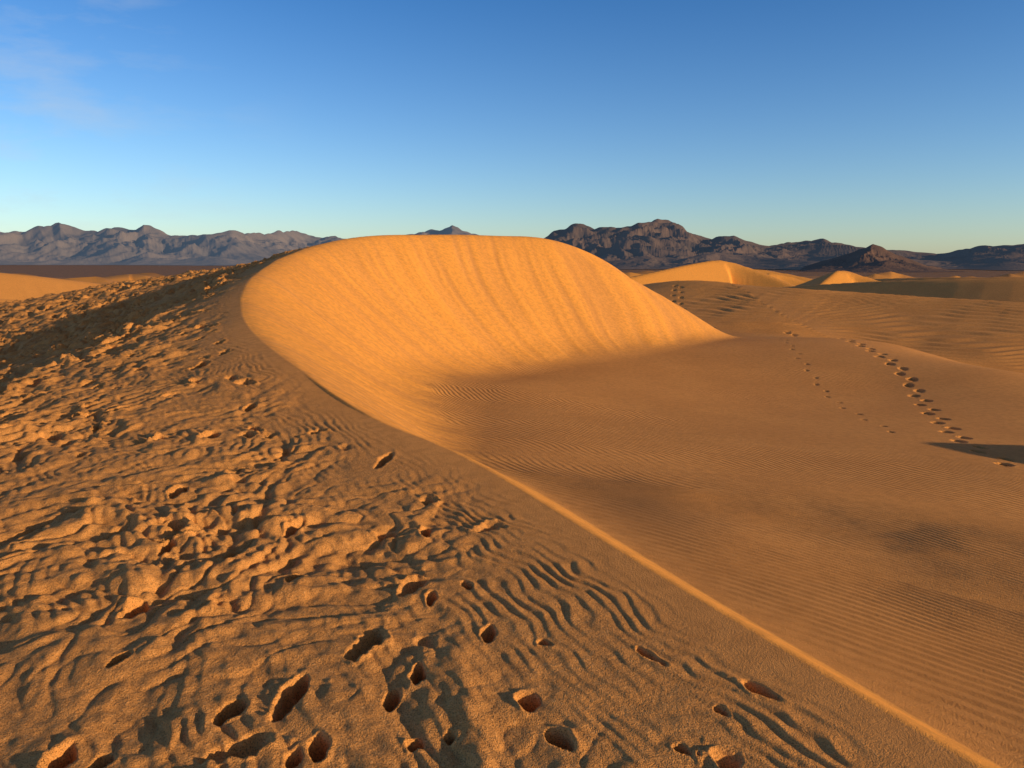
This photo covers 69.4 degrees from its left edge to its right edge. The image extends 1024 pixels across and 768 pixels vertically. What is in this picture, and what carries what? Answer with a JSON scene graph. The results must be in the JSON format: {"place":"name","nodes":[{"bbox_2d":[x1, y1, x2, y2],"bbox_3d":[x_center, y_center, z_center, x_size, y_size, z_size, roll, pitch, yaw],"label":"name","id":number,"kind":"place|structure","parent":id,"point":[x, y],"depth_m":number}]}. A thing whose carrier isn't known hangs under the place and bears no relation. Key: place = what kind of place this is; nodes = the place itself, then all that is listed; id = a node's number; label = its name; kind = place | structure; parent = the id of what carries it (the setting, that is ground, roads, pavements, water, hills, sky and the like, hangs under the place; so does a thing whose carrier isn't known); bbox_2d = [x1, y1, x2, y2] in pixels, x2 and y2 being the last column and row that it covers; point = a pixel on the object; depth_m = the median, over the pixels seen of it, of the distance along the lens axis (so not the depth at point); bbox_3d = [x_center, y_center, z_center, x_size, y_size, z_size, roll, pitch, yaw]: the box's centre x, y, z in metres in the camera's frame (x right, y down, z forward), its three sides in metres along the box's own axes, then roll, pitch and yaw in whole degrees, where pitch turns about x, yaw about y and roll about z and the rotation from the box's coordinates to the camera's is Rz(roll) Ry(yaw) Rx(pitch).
{"place":"outdoors","nodes":[
{"label":"outdoors","id":0,"kind":"place"},
{"bbox_2d":[0,222,476,265],"bbox_3d":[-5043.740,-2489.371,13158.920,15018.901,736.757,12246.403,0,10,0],"label":"mountain range","id":1,"kind":"structure","parent":0,"point":[58,243],"depth_m":11402.60},
{"bbox_2d":[0,235,1023,767],"bbox_3d":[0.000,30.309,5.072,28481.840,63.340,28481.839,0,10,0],"label":"sand dunes","id":2,"kind":"structure","parent":0,"point":[432,501],"depth_m":5.23},
{"bbox_2d":[0,0,1023,253],"label":"sky","id":3,"kind":"structure","parent":0,"point":[887,124]},
{"bbox_2d":[544,219,1023,269],"bbox_3d":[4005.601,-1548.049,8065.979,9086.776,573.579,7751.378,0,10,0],"label":"mountain range","id":4,"kind":"structure","parent":0,"point":[660,238],"depth_m":7623.83},
{"bbox_2d":[606,252,1023,269],"bbox_3d":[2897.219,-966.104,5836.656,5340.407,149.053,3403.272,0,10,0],"label":"foothills","id":5,"kind":"structure","parent":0,"point":[651,262],"depth_m":5740.85},
{"bbox_2d":[787,244,963,272],"bbox_3d":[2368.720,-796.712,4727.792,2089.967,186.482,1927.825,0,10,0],"label":"rocky hill","id":6,"kind":"structure","parent":0,"point":[873,258],"depth_m":4320.07}
]}

